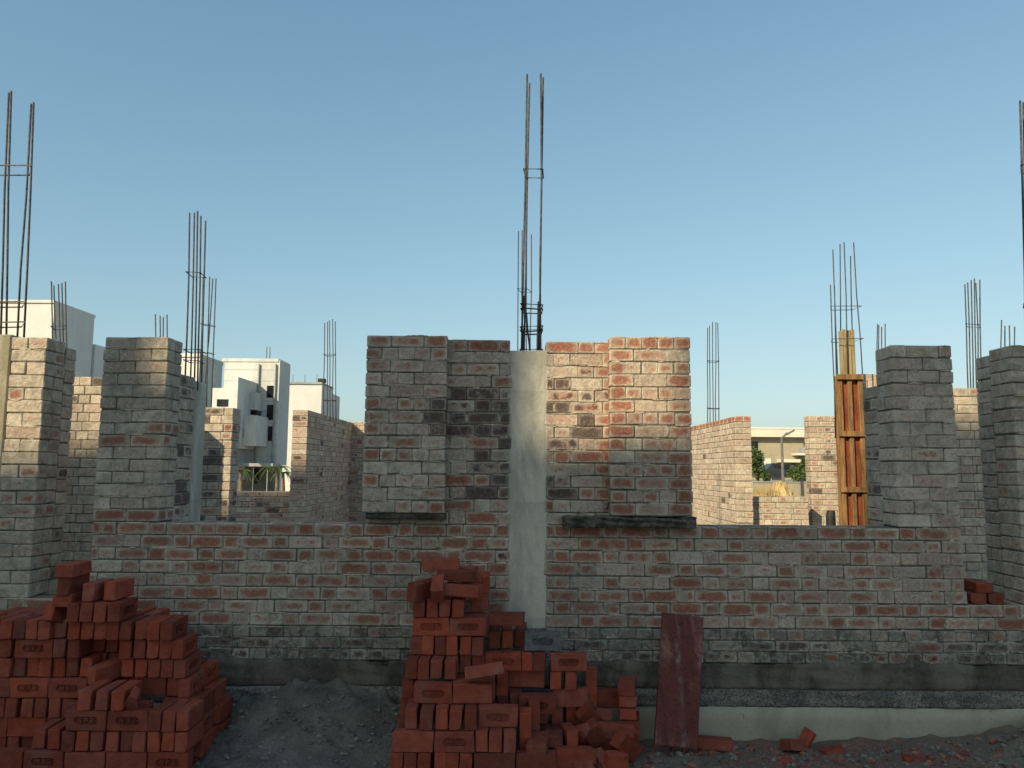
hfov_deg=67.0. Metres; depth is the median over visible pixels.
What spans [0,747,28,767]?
clay brick
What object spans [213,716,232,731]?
clay brick
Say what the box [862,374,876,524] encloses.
brick wall
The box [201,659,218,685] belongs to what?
clay brick
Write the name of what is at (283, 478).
palm
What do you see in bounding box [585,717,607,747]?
clay brick
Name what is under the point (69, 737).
clay brick
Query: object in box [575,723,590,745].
clay brick
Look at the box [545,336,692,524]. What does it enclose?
brick pier
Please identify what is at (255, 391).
white house
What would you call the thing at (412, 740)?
clay brick
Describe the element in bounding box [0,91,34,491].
concrete column
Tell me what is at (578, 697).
clay brick
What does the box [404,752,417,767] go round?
clay brick
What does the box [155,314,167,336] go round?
rebar cage
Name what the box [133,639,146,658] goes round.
clay brick
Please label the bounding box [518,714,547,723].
clay brick
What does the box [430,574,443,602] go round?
clay brick
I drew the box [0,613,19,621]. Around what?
clay brick
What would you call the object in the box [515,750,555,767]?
clay brick
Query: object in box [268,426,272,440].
window
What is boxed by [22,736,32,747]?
clay brick
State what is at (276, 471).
palm
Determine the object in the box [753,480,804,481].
garden terrace
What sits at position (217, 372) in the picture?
white house
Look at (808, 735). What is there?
clay brick
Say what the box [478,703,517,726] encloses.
clay brick
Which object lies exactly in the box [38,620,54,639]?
clay brick
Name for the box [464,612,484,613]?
clay brick
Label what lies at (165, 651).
clay brick
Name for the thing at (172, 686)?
clay brick
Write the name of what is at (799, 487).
boundary wall
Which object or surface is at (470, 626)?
clay brick
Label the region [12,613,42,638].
clay brick
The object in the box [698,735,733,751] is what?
clay brick
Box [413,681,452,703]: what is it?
clay brick
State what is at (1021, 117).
rebar cage
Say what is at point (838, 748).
clay brick
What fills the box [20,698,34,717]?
clay brick
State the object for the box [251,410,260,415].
strip window
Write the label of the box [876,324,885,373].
rebar cage
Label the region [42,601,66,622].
clay brick
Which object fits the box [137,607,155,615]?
clay brick
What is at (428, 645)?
clay brick
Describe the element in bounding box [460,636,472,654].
clay brick
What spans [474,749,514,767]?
clay brick
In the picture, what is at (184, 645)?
clay brick
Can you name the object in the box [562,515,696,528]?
stone slab
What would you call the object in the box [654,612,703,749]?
shuttering plate
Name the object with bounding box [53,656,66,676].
clay brick
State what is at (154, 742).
clay brick
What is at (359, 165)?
sky
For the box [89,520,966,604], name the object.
sill wall
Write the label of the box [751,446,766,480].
garden shrub
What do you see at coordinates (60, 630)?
clay brick
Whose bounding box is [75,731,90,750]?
clay brick
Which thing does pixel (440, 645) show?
clay brick
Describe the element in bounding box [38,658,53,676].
clay brick
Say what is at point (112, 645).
clay brick
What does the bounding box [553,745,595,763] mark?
clay brick
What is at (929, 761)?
brick rubble
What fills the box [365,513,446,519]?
stone slab
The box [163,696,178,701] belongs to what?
clay brick
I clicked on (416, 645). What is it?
clay brick
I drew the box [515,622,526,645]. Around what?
clay brick
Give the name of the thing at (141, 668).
clay brick
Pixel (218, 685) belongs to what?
clay brick
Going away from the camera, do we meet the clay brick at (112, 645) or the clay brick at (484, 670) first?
the clay brick at (484, 670)
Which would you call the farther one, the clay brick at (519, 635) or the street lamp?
the street lamp
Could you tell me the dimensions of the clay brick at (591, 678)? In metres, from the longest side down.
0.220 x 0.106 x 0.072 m
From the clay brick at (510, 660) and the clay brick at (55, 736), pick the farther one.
the clay brick at (510, 660)
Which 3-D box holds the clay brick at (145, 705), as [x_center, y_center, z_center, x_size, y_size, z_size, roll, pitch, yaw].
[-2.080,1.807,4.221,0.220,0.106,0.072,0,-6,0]
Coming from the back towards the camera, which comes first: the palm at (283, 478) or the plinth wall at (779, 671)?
the palm at (283, 478)
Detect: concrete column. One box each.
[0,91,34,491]
[183,211,206,520]
[506,73,547,627]
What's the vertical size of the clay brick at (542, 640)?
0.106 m
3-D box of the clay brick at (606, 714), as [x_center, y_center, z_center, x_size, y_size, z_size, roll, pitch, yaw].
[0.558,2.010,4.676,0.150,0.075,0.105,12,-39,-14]
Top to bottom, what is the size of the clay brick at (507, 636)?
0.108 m
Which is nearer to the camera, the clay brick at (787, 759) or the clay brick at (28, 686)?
the clay brick at (28, 686)
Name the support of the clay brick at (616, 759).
on the ground at (332, 690)
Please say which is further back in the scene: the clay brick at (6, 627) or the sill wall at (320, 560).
the sill wall at (320, 560)
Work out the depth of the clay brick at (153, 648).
4.37 m
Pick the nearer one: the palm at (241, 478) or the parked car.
the palm at (241, 478)
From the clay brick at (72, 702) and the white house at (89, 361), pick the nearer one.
the clay brick at (72, 702)
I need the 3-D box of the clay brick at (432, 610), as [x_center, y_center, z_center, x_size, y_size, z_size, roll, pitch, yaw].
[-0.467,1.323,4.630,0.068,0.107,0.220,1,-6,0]
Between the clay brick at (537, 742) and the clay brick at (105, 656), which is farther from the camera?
the clay brick at (105, 656)
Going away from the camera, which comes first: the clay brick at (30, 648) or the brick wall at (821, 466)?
the clay brick at (30, 648)
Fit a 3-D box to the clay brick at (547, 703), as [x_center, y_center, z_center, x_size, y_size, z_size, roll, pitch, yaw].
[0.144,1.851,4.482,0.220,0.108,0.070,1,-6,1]
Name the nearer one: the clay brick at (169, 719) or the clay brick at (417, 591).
the clay brick at (169, 719)
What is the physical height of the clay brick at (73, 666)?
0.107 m
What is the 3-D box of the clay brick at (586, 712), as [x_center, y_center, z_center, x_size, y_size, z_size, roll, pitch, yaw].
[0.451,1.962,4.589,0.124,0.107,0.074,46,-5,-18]
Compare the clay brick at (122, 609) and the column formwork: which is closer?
the clay brick at (122, 609)
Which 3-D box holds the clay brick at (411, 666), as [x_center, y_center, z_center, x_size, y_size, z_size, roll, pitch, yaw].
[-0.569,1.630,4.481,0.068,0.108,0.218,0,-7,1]
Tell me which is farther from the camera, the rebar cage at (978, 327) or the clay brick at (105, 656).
the rebar cage at (978, 327)
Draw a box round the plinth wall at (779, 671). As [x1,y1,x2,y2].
[0,593,1023,742]
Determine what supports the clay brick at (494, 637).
on the clay brick
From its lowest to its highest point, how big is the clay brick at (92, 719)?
0.107 m
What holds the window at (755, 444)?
in the beige house at (766, 440)
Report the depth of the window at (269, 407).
42.04 m
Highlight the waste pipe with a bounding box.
[826,510,835,525]
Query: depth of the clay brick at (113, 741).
4.11 m
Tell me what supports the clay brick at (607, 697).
on the clay brick at (627, 713)
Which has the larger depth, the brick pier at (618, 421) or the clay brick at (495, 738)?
the brick pier at (618, 421)
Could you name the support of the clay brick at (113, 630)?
on the clay brick at (126, 649)
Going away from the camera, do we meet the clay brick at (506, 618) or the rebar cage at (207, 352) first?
the clay brick at (506, 618)
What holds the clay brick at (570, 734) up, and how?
on the clay brick at (564, 753)
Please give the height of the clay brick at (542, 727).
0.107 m
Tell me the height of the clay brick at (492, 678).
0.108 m
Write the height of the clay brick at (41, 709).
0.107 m
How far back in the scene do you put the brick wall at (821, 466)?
11.55 m
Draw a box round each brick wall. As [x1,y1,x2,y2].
[49,377,102,592]
[200,407,240,520]
[235,491,289,520]
[289,410,351,521]
[349,421,365,521]
[691,416,752,524]
[752,496,808,524]
[804,416,838,525]
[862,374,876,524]
[952,388,1005,599]
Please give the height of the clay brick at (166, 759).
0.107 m
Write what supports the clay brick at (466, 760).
on the clay brick
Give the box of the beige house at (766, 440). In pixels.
[750,427,804,479]
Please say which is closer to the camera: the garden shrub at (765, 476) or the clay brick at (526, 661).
the clay brick at (526, 661)
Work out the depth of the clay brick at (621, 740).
4.40 m
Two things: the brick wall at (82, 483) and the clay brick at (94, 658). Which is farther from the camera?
the brick wall at (82, 483)
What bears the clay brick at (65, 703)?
on the clay brick at (55, 736)
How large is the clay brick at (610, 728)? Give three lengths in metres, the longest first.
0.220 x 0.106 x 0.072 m
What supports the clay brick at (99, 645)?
on the clay brick at (105, 656)
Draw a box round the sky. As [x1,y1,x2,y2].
[0,0,1023,427]
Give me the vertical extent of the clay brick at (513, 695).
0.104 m
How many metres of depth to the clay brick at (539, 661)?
4.58 m
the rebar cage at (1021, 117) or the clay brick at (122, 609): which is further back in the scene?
the rebar cage at (1021, 117)
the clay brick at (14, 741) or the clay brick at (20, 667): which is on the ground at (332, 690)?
the clay brick at (14, 741)
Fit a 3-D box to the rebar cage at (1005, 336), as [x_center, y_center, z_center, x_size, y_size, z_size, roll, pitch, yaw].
[6.205,-0.409,9.693,0.357,0.764,0.126,6,-9,-43]
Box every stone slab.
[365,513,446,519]
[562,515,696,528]
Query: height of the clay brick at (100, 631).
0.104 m
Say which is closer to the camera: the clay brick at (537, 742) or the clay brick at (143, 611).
the clay brick at (537, 742)
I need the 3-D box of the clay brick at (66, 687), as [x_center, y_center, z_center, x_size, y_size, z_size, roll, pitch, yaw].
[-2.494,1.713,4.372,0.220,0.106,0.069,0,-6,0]
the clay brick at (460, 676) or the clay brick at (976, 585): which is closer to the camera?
the clay brick at (460, 676)
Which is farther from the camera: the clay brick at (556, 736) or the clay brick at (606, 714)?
the clay brick at (606, 714)
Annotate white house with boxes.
[0,300,105,376]
[180,353,223,406]
[212,347,289,490]
[279,378,339,490]
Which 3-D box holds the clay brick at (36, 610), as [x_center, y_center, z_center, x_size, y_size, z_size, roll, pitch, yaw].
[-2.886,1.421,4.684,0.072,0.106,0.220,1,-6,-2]
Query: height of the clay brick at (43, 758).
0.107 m
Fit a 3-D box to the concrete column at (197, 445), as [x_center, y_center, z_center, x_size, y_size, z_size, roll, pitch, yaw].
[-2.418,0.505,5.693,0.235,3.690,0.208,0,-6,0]
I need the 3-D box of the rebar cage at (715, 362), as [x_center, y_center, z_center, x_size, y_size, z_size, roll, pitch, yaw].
[3.297,-0.183,12.780,0.234,1.741,0.196,0,-6,0]
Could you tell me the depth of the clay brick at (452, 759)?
4.13 m
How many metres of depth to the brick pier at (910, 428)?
5.14 m
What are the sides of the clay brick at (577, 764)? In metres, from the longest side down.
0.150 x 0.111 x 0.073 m
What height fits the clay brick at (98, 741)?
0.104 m
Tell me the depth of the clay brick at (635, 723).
4.64 m
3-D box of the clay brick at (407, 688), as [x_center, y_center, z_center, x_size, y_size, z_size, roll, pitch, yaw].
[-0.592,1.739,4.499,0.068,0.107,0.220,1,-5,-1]
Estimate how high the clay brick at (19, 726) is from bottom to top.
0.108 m
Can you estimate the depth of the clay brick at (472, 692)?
4.29 m
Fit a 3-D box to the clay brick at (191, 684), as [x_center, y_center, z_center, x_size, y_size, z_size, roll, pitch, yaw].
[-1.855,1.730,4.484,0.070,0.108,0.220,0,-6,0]
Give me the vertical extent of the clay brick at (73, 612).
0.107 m
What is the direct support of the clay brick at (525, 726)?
on the clay brick at (537, 742)
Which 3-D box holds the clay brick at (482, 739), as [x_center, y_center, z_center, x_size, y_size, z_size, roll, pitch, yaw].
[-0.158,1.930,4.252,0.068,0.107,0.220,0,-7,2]
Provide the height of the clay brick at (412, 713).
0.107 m
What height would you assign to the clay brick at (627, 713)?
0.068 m
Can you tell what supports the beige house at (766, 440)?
on the ground at (332, 690)
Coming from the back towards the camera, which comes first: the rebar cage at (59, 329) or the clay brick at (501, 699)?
the rebar cage at (59, 329)
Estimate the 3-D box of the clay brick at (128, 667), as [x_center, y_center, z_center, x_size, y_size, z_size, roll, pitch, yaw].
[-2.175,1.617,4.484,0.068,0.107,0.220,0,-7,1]
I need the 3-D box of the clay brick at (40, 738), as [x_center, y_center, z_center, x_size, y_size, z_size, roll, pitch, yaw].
[-2.539,1.914,4.256,0.068,0.108,0.218,1,-6,1]
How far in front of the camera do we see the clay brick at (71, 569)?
4.36 m
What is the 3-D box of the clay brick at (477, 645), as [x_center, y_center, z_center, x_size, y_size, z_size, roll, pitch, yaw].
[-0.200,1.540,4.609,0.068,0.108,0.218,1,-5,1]
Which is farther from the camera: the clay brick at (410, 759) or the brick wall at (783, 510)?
the brick wall at (783, 510)
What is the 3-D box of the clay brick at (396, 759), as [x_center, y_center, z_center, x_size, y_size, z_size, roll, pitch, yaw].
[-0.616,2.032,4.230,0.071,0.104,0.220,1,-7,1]
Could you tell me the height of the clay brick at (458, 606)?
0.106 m
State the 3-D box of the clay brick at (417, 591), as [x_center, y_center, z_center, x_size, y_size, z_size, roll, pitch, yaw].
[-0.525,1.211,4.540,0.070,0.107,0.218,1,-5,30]
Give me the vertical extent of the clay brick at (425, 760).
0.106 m
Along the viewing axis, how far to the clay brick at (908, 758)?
4.52 m
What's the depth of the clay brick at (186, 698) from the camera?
4.38 m
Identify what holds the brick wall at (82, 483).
on the ground at (332, 690)
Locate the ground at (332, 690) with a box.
[45,677,1023,767]
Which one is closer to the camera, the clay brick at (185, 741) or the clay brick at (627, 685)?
the clay brick at (185, 741)
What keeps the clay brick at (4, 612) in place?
on the clay brick
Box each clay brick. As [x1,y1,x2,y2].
[0,606,26,615]
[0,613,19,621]
[0,613,33,638]
[0,638,15,657]
[0,656,14,677]
[0,676,15,696]
[0,697,6,716]
[0,717,7,736]
[0,736,8,747]
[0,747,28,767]
[4,697,22,717]
[7,715,47,736]
[7,736,21,746]
[8,607,38,613]
[10,676,53,697]
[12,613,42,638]
[13,658,27,675]
[14,638,56,657]
[20,607,44,613]
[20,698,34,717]
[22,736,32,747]
[23,747,65,767]
[25,615,42,638]
[27,658,39,675]
[32,717,65,748]
[34,697,49,716]
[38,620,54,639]
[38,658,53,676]
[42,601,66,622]
[47,719,65,748]
[48,676,88,697]
[48,698,62,717]
[53,591,82,606]
[53,637,67,657]
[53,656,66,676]
[54,560,91,577]
[54,619,67,637]
[56,573,89,595]
[61,698,77,717]
[61,730,76,751]
[64,749,106,767]
[66,599,82,621]
[66,652,93,675]
[66,707,110,730]
[67,621,81,639]
[67,638,93,657]
[67,703,77,709]
[69,700,77,705]
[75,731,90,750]
[77,679,111,710]
[79,599,103,621]
[80,650,105,676]
[81,622,94,639]
[82,578,114,601]
[88,656,121,684]
[90,730,107,750]
[93,597,125,622]
[93,639,106,651]
[94,621,107,639]
[95,679,127,709]
[102,652,109,661]
[104,577,134,600]
[105,731,121,751]
[106,614,137,639]
[106,640,119,651]
[106,749,148,767]
[107,597,137,621]
[107,708,152,731]
[109,651,118,658]
[111,680,141,710]
[116,677,129,680]
[119,615,148,639]
[119,638,134,658]
[121,657,136,676]
[121,731,134,750]
[125,686,140,709]
[129,676,167,695]
[132,731,148,751]
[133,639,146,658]
[135,614,162,639]
[135,657,148,677]
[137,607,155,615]
[138,700,153,703]
[138,704,153,707]
[144,607,169,614]
[146,614,175,640]
[147,640,159,658]
[147,699,178,730]
[147,731,162,751]
[148,657,161,677]
[148,749,192,767]
[159,637,177,658]
[160,614,187,640]
[161,658,173,677]
[161,700,190,731]
[161,730,176,750]
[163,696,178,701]
[167,677,178,695]
[172,632,197,658]
[173,650,201,677]
[175,720,203,752]
[176,699,203,730]
[177,688,201,699]
[178,668,205,696]
[188,689,214,713]
[191,726,216,756]
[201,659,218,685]
[201,708,213,733]
[203,678,226,703]
[213,696,232,723]
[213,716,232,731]
[390,749,403,767]
[393,728,433,751]
[398,715,404,727]
[400,696,408,716]
[402,675,417,697]
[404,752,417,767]
[405,654,420,678]
[405,698,419,728]
[406,578,431,601]
[410,635,421,654]
[412,616,449,635]
[413,600,426,616]
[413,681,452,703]
[417,654,432,679]
[417,743,434,767]
[419,703,435,729]
[421,636,434,654]
[422,557,459,570]
[426,599,438,617]
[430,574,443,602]
[430,652,445,678]
[434,728,474,752]
[434,752,446,767]
[435,636,446,654]
[436,704,450,729]
[437,568,475,582]
[439,595,452,616]
[444,581,483,597]
[445,653,459,678]
[446,636,460,654]
[446,752,459,767]
[449,703,464,729]
[450,614,485,615]
[450,616,486,635]
[452,596,464,617]
[453,678,490,681]
[453,681,491,703]
[456,675,489,677]
[459,752,473,767]
[460,564,479,577]
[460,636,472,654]
[460,652,471,672]
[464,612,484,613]
[464,661,504,679]
[465,704,477,729]
[470,574,480,582]
[471,596,481,611]
[472,636,484,655]
[472,646,484,665]
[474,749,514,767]
[476,726,489,751]
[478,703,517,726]
[479,571,489,592]
[482,591,488,610]
[484,675,494,699]
[485,650,521,670]
[488,611,524,625]
[488,625,499,648]
[489,727,502,752]
[496,671,508,695]
[496,684,507,703]
[501,625,512,647]
[503,727,515,752]
[509,667,543,687]
[509,687,520,703]
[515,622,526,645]
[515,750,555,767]
[518,692,555,714]
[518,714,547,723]
[518,722,553,741]
[519,707,531,749]
[521,646,532,670]
[524,631,560,650]
[526,730,549,755]
[528,698,539,731]
[533,651,544,670]
[545,726,562,747]
[549,663,560,689]
[550,651,586,670]
[551,686,587,706]
[551,707,562,724]
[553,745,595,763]
[556,760,592,767]
[559,722,577,745]
[563,707,576,723]
[564,671,576,689]
[573,761,594,767]
[574,701,602,722]
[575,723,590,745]
[585,666,596,706]
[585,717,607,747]
[594,747,606,767]
[595,708,612,720]
[597,687,618,707]
[597,720,634,738]
[597,736,612,750]
[604,750,629,767]
[609,728,642,762]
[617,675,636,695]
[618,702,636,719]
[619,693,636,707]
[621,711,638,729]
[634,730,639,741]
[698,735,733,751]
[776,756,793,763]
[780,738,804,751]
[798,727,816,748]
[819,744,843,754]
[900,753,926,762]
[963,578,992,592]
[964,589,985,603]
[985,591,1003,603]
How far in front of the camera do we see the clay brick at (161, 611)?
4.70 m
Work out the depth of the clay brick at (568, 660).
4.58 m
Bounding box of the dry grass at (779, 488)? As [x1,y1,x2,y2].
[752,481,800,496]
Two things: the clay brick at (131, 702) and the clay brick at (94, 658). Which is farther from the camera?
the clay brick at (94, 658)
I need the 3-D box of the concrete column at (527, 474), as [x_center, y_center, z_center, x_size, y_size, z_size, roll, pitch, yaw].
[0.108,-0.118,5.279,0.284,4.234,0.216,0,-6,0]
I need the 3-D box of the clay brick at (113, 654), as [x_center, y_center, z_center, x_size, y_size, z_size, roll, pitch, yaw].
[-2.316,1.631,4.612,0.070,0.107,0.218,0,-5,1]
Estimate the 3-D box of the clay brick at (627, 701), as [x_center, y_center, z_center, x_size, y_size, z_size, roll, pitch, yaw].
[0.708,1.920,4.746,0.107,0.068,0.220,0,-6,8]
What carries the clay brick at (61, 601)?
on the clay brick at (73, 612)
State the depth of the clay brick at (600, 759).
4.29 m
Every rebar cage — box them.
[50,281,67,347]
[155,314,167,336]
[199,277,216,406]
[323,319,336,420]
[517,230,531,350]
[707,322,719,422]
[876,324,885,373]
[964,279,980,387]
[1000,320,1014,347]
[1019,100,1023,308]
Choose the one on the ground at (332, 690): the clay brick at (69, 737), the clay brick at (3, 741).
the clay brick at (3, 741)
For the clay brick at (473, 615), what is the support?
on the clay brick at (465, 645)
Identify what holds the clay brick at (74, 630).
on the clay brick at (78, 648)
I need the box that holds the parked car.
[752,463,803,481]
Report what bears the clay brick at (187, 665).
on the clay brick at (172, 686)
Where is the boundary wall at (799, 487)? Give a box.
[752,481,806,496]
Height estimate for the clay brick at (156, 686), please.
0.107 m
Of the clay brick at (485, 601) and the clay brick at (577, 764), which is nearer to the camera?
the clay brick at (577, 764)
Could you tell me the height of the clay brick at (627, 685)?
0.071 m
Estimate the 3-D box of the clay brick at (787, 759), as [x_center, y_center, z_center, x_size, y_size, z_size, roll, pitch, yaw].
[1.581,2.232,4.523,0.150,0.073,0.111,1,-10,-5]
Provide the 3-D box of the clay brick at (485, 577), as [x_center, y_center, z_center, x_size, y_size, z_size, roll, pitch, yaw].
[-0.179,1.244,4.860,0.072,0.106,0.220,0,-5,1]
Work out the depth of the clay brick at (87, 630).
4.36 m
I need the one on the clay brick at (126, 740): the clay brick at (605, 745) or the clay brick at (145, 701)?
the clay brick at (145, 701)
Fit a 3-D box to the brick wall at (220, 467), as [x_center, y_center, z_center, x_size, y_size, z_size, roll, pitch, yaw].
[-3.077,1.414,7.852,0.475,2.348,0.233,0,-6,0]
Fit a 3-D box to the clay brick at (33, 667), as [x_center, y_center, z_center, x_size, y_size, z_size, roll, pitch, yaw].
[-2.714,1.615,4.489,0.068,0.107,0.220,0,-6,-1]
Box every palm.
[238,469,257,490]
[253,465,290,490]
[269,471,289,490]
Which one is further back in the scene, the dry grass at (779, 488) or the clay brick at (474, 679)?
the dry grass at (779, 488)
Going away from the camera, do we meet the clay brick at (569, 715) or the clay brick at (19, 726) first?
the clay brick at (19, 726)
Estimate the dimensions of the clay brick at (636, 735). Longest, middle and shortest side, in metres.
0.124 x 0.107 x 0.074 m
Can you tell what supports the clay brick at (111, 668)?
on the clay brick at (124, 678)
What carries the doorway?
in the white house at (255, 391)
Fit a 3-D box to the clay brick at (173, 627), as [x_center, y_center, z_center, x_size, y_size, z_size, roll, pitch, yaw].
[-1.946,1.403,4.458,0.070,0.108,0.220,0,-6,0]
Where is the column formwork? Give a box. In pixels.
[830,242,868,525]
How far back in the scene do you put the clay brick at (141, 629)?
4.36 m
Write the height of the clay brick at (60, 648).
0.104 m
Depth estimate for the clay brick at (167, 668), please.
4.38 m
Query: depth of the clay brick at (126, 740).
4.12 m
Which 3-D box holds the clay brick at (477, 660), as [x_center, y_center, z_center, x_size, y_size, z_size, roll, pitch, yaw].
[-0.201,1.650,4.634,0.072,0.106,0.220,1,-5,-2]
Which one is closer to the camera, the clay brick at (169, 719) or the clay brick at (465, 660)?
the clay brick at (169, 719)
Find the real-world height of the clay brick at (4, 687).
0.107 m
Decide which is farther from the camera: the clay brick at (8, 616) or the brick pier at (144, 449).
the brick pier at (144, 449)
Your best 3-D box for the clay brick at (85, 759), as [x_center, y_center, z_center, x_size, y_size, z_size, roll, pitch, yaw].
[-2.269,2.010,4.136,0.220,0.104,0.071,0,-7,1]
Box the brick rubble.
[612,736,1023,767]
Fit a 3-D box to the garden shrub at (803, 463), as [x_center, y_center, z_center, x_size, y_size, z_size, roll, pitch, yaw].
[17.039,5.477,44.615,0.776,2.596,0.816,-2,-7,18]
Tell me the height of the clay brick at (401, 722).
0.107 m
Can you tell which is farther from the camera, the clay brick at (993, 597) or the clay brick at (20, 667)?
the clay brick at (993, 597)
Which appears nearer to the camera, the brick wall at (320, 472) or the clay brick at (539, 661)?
the clay brick at (539, 661)
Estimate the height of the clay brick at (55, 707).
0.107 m
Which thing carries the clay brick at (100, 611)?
on the clay brick at (100, 631)
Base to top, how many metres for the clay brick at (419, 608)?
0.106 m
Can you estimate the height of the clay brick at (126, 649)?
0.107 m
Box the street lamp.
[780,430,794,481]
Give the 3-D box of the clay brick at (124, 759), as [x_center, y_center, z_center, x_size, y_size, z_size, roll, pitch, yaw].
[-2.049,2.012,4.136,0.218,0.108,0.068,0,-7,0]
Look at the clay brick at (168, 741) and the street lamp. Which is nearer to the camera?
the clay brick at (168, 741)
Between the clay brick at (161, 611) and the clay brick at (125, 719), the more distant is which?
the clay brick at (161, 611)
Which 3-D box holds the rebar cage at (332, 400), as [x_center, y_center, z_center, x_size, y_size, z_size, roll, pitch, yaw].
[-2.983,-0.240,12.781,0.250,1.724,0.196,0,-6,0]
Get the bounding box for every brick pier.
[0,337,76,597]
[93,337,194,521]
[362,335,511,524]
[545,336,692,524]
[863,345,960,527]
[975,345,1023,603]
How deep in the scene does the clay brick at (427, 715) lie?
4.17 m
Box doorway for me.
[254,469,258,482]
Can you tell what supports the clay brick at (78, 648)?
on the clay brick at (73, 666)
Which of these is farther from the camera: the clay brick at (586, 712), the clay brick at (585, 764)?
the clay brick at (586, 712)
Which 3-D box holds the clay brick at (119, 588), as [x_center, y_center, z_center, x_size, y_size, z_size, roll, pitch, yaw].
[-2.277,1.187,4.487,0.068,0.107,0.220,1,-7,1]
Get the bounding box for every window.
[217,399,227,405]
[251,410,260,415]
[267,386,273,397]
[267,405,272,419]
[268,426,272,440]
[751,442,757,449]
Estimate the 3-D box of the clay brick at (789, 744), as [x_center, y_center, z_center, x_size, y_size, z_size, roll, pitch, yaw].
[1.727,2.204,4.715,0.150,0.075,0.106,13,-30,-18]
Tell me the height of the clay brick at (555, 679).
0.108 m
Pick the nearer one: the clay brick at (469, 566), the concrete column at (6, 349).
the clay brick at (469, 566)
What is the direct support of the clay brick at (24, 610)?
on the clay brick
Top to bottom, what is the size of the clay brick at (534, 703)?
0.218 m
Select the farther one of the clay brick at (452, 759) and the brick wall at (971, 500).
the brick wall at (971, 500)
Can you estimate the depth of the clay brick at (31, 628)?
4.35 m
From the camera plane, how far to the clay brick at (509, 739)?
4.14 m
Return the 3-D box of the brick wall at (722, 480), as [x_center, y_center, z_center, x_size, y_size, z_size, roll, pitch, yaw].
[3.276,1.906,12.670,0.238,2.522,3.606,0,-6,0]
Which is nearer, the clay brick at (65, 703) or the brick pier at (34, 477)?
the clay brick at (65, 703)
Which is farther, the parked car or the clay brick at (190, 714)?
the parked car
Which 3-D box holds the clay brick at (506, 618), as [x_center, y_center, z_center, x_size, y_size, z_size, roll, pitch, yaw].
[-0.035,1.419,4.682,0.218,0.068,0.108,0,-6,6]
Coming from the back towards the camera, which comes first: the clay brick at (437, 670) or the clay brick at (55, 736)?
the clay brick at (437, 670)
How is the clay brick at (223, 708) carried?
on the clay brick at (223, 724)
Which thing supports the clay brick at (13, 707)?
on the clay brick at (19, 726)
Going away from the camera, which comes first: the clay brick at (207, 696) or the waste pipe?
the clay brick at (207, 696)
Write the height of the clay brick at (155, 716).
0.106 m
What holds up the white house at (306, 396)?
on the ground at (332, 690)
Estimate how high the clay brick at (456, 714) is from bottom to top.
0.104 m
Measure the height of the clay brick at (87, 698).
0.107 m
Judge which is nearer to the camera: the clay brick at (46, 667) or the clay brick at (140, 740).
the clay brick at (140, 740)
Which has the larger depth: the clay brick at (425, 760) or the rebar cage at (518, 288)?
the rebar cage at (518, 288)
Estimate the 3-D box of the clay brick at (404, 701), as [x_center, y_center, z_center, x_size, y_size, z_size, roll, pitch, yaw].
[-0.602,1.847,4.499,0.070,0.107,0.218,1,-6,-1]
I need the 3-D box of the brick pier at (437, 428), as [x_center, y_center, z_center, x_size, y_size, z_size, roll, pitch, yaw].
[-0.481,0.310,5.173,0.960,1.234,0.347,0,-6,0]
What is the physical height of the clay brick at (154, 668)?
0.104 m
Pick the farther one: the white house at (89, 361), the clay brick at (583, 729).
the white house at (89, 361)
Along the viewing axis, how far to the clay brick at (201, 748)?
4.38 m
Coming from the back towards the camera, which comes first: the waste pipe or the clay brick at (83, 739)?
the waste pipe
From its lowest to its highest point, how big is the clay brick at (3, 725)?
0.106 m
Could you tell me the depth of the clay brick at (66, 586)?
4.35 m
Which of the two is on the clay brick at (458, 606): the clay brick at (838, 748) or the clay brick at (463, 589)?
the clay brick at (463, 589)
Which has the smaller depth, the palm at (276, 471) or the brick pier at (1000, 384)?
the brick pier at (1000, 384)
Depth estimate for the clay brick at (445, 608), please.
4.54 m
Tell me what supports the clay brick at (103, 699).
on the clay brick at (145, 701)
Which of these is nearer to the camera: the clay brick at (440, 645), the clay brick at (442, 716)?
the clay brick at (442, 716)
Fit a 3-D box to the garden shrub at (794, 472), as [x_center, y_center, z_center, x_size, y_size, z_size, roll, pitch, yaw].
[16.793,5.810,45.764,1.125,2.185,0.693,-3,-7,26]
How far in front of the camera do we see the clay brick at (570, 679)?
4.58 m
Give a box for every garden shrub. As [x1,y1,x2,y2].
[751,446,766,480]
[760,471,769,480]
[786,464,803,481]
[800,457,805,481]
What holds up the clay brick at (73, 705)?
on the clay brick at (69, 737)
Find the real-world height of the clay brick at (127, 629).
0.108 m
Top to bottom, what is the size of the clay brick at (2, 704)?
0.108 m
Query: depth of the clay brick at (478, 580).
4.71 m
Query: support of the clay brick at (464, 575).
on the clay brick at (463, 589)
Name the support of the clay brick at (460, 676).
on the clay brick
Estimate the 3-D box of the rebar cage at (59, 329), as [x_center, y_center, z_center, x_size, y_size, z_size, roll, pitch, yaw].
[-4.257,-0.462,7.291,0.300,1.038,0.189,0,-6,0]
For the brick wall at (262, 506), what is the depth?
11.86 m
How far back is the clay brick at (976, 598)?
5.02 m
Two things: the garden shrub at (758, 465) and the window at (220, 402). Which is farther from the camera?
the garden shrub at (758, 465)

